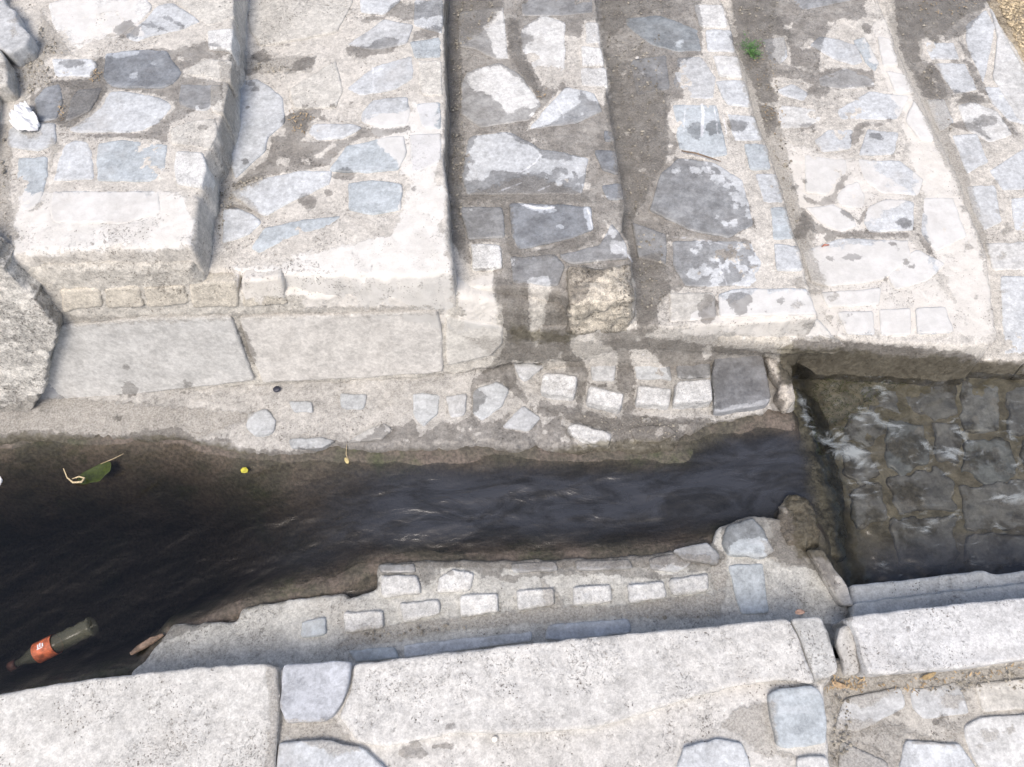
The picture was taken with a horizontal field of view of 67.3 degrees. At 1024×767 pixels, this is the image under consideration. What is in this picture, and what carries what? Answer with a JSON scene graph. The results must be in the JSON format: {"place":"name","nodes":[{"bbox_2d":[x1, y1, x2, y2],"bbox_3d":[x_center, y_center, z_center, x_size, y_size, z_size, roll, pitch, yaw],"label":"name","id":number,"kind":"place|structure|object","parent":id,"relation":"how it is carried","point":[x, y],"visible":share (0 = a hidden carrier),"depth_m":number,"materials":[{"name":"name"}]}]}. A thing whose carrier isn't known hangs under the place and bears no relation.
{"place":"outdoors","nodes":[
{"label":"outdoors","id":0,"kind":"place"},
{"bbox_2d":[0,377,1023,693],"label":"stream bed","id":1,"kind":"object","parent":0,"point":[124,557],"visible":0.41,"depth_m":2.31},
{"bbox_2d":[0,0,248,274],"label":"stone step","id":2,"kind":"object","parent":1,"relation":"on","point":[128,158],"visible":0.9,"depth_m":2.10,"materials":[{"name":"stone"}]},
{"bbox_2d":[0,0,39,120],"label":"rock","id":3,"kind":"object","parent":2,"relation":"on","point":[19,47],"visible":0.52,"depth_m":2.19,"materials":[{"name":"stone"}]},
{"bbox_2d":[9,101,39,130],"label":"litter","id":4,"kind":"object","parent":2,"relation":"on","point":[22,115],"visible":1,"depth_m":2.09,"materials":[{"name":"white paper"}]},
{"bbox_2d":[209,0,457,312],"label":"stone step","id":5,"kind":"object","parent":1,"relation":"on","point":[348,193],"visible":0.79,"depth_m":2.17,"materials":[{"name":"stone"}]},
{"bbox_2d":[0,355,794,462],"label":"stone ledge","id":6,"kind":"object","parent":1,"relation":"on","point":[514,407],"visible":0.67,"depth_m":2.27,"materials":[{"name":"stone"}]},
{"bbox_2d":[273,386,280,391],"bbox_3d":[-0.707,0.017,2.308,0.023,0.010,0.020,-26,66,-10],"label":"pebble","id":7,"kind":"object","parent":6,"relation":"on","point":[276,388],"visible":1,"depth_m":2.30,"materials":[{"name":"grey stone"}]},
{"bbox_2d":[26,260,599,398],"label":"retaining wall","id":8,"kind":"structure","parent":6,"relation":"on","point":[132,328],"depth_m":2.15,"materials":[{"name":"grey stone"}]},
{"bbox_2d":[0,237,62,411],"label":"boulder","id":9,"kind":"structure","parent":8,"relation":"attached to","point":[31,319],"depth_m":2.07,"materials":[{"name":"grey stone"}]},
{"bbox_2d":[132,516,852,674],"bbox_3d":[-0.064,0.615,2.082,1.883,0.202,0.376,-5,64,0],"label":"stone ledge","id":10,"kind":"object","parent":1,"relation":"on","point":[750,569],"visible":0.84,"depth_m":2.01,"materials":[{"name":"stone"}]},
{"bbox_2d":[447,0,636,367],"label":"stone step","id":11,"kind":"object","parent":1,"relation":"on","point":[539,190],"visible":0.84,"depth_m":2.27,"materials":[{"name":"stone"}]},
{"bbox_2d":[277,667,830,766],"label":"bank paving","id":12,"kind":"structure","parent":1,"relation":"on","point":[776,723],"depth_m":1.73,"materials":[{"name":"grey stone"}]},
{"bbox_2d":[0,664,282,766],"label":"coping stone","id":13,"kind":"object","parent":12,"relation":"on","point":[224,716],"visible":0.99,"depth_m":1.76,"materials":[{"name":"stone"}]},
{"bbox_2d":[280,661,354,723],"bbox_3d":[-0.453,0.721,1.794,0.163,0.052,0.131,-5,64,0],"label":"coping stone","id":14,"kind":"object","parent":12,"relation":"on","point":[314,692],"visible":0.99,"depth_m":1.77,"materials":[{"name":"stone"}]},
{"bbox_2d":[492,736,497,742],"bbox_3d":[-0.039,0.803,1.734,0.014,0.006,0.013,-5,64,0],"label":"pebble","id":15,"kind":"object","parent":12,"relation":"on","point":[494,739],"visible":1,"depth_m":1.73,"materials":[{"name":"white stone"}]},
{"bbox_2d":[340,619,813,746],"bbox_3d":[0.146,0.696,1.790,1.087,0.054,0.208,-5,64,0],"label":"coping stone","id":16,"kind":"object","parent":12,"relation":"on","point":[581,683],"visible":1,"depth_m":1.77,"materials":[{"name":"stone"}]},
{"bbox_2d":[790,616,836,681],"bbox_3d":[0.711,0.620,1.804,0.072,0.051,0.144,-13,64,-4],"label":"coping stone","id":17,"kind":"object","parent":12,"relation":"on","point":[814,640],"visible":0.91,"depth_m":1.78,"materials":[{"name":"stone"}]},
{"bbox_2d":[795,609,804,614],"bbox_3d":[0.683,0.542,1.823,0.022,0.003,0.013,-5,64,0],"label":"leaf","id":18,"kind":"object","parent":17,"relation":"on","point":[799,611],"visible":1,"depth_m":1.82,"materials":[{"name":"pink plant"}]},
{"bbox_2d":[540,0,845,371],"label":"stone step","id":19,"kind":"object","parent":1,"relation":"on","point":[731,281],"visible":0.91,"depth_m":2.32,"materials":[{"name":"stone"}]},
{"bbox_2d":[773,388,847,562],"bbox_3d":[0.866,0.269,2.247,0.230,0.268,0.543,9,65,6],"label":"weir","id":20,"kind":"object","parent":1,"relation":"on","point":[799,517],"visible":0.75,"depth_m":2.18,"materials":[{"name":"stone"}]},
{"bbox_2d":[719,0,996,386],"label":"stone step","id":21,"kind":"object","parent":1,"relation":"on","point":[896,276],"visible":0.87,"depth_m":2.45,"materials":[{"name":"stone"}]},
{"bbox_2d":[739,31,764,59],"bbox_3d":[0.847,-1.194,2.730,0.121,0.042,0.101,36,71,17],"label":"weed","id":22,"kind":"object","parent":21,"relation":"on","point":[751,51],"visible":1,"depth_m":2.73,"materials":[{"name":"green plant"}]},
{"bbox_2d":[811,378,905,454],"bbox_3d":[0.981,0.090,2.317,0.255,0.055,0.560,36,71,17],"label":"moss","id":23,"kind":"object","parent":1,"relation":"on","point":[819,448],"visible":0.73,"depth_m":2.36,"materials":[{"name":"plant"}]},
{"bbox_2d":[841,379,1023,553],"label":"paved bed","id":24,"kind":"object","parent":1,"relation":"on","point":[991,466],"visible":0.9,"depth_m":2.27,"materials":[{"name":"stone"}]},
{"bbox_2d":[847,571,1023,617],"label":"kerb","id":25,"kind":"structure","parent":1,"relation":"on","point":[934,591],"depth_m":1.98,"materials":[{"name":"stone"}]},
{"bbox_2d":[832,598,1023,676],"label":"coping stone","id":26,"kind":"object","parent":25,"relation":"on","point":[955,637],"visible":0.94,"depth_m":1.77,"materials":[{"name":"stone"}]},
{"bbox_2d":[877,0,1023,379],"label":"stone step","id":27,"kind":"object","parent":1,"relation":"on","point":[972,58],"visible":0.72,"depth_m":2.71,"materials":[{"name":"stone"}]},
{"bbox_2d":[0,0,1023,760],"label":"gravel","id":28,"kind":"structure","parent":27,"relation":"on","point":[638,246],"depth_m":2.25,"materials":[{"name":"grey gravel"}]},
{"bbox_2d":[57,0,1022,695],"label":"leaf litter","id":29,"kind":"object","parent":27,"relation":"on","point":[849,684],"visible":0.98,"depth_m":1.80,"materials":[{"name":"brown plant"}]},
{"bbox_2d":[336,393,1023,582],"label":"stream water","id":30,"kind":"structure","parent":0,"point":[747,475],"depth_m":2.17,"materials":[{"name":"black liquid"}]},
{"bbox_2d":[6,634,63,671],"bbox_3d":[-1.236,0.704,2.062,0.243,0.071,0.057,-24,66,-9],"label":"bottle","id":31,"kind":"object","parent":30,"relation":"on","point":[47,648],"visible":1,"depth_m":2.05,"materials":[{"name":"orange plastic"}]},
{"bbox_2d":[63,468,84,482],"bbox_3d":[-1.286,0.273,2.242,0.086,0.015,0.029,20,67,11],"label":"stem","id":32,"kind":"object","parent":30,"relation":"on","point":[81,481],"visible":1,"depth_m":2.24,"materials":[{"name":"plant"}]},
{"bbox_2d":[77,462,110,483],"bbox_3d":[-1.232,0.266,2.271,0.101,0.012,0.054,-18,65,-7],"label":"leaf","id":33,"kind":"object","parent":30,"relation":"on","point":[98,472],"visible":0.96,"depth_m":2.27,"materials":[{"name":"green plant"}]},
{"bbox_2d":[130,633,163,654],"bbox_3d":[-0.960,0.684,2.019,0.091,0.014,0.019,-31,67,-12],"label":"leaf","id":34,"kind":"object","parent":30,"relation":"on","point":[145,644],"visible":1,"depth_m":2.02,"materials":[{"name":"brown plant"}]},
{"bbox_2d":[241,467,247,472],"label":"leaf","id":35,"kind":"object","parent":30,"relation":"on","point":[244,469],"visible":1,"depth_m":2.24,"materials":[{"name":"yellow plant"}]},
{"bbox_2d":[834,625,858,675],"bbox_3d":[0.781,0.623,1.793,0.043,0.021,0.110,-5,64,0],"label":"coping stone","id":36,"kind":"object","parent":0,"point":[844,643],"visible":1,"depth_m":1.78,"materials":[{"name":"stone"}]},
{"bbox_2d":[823,658,1023,766],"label":"footpath paving","id":37,"kind":"structure","parent":0,"point":[973,726],"depth_m":1.77,"materials":[{"name":"stone"}]},
{"bbox_2d":[832,681,846,687],"bbox_3d":[0.764,0.705,1.796,0.033,0.005,0.013,14,66,9],"label":"leaf","id":38,"kind":"object","parent":37,"relation":"on","point":[841,685],"visible":1,"depth_m":1.80,"materials":[{"name":"beige plant"}]},
{"bbox_2d":[922,672,935,679],"bbox_3d":[0.976,0.684,1.797,0.038,0.005,0.011,-17,65,-6],"label":"leaf","id":39,"kind":"object","parent":37,"relation":"on","point":[928,676],"visible":0.99,"depth_m":1.80,"materials":[{"name":"yellow plant"}]},
{"bbox_2d":[986,0,1023,61],"bbox_3d":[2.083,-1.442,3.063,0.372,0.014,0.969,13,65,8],"label":"gravel","id":40,"kind":"structure","parent":0,"point":[1017,26],"depth_m":3.08,"materials":[{"name":"beige gravel"}]}
]}

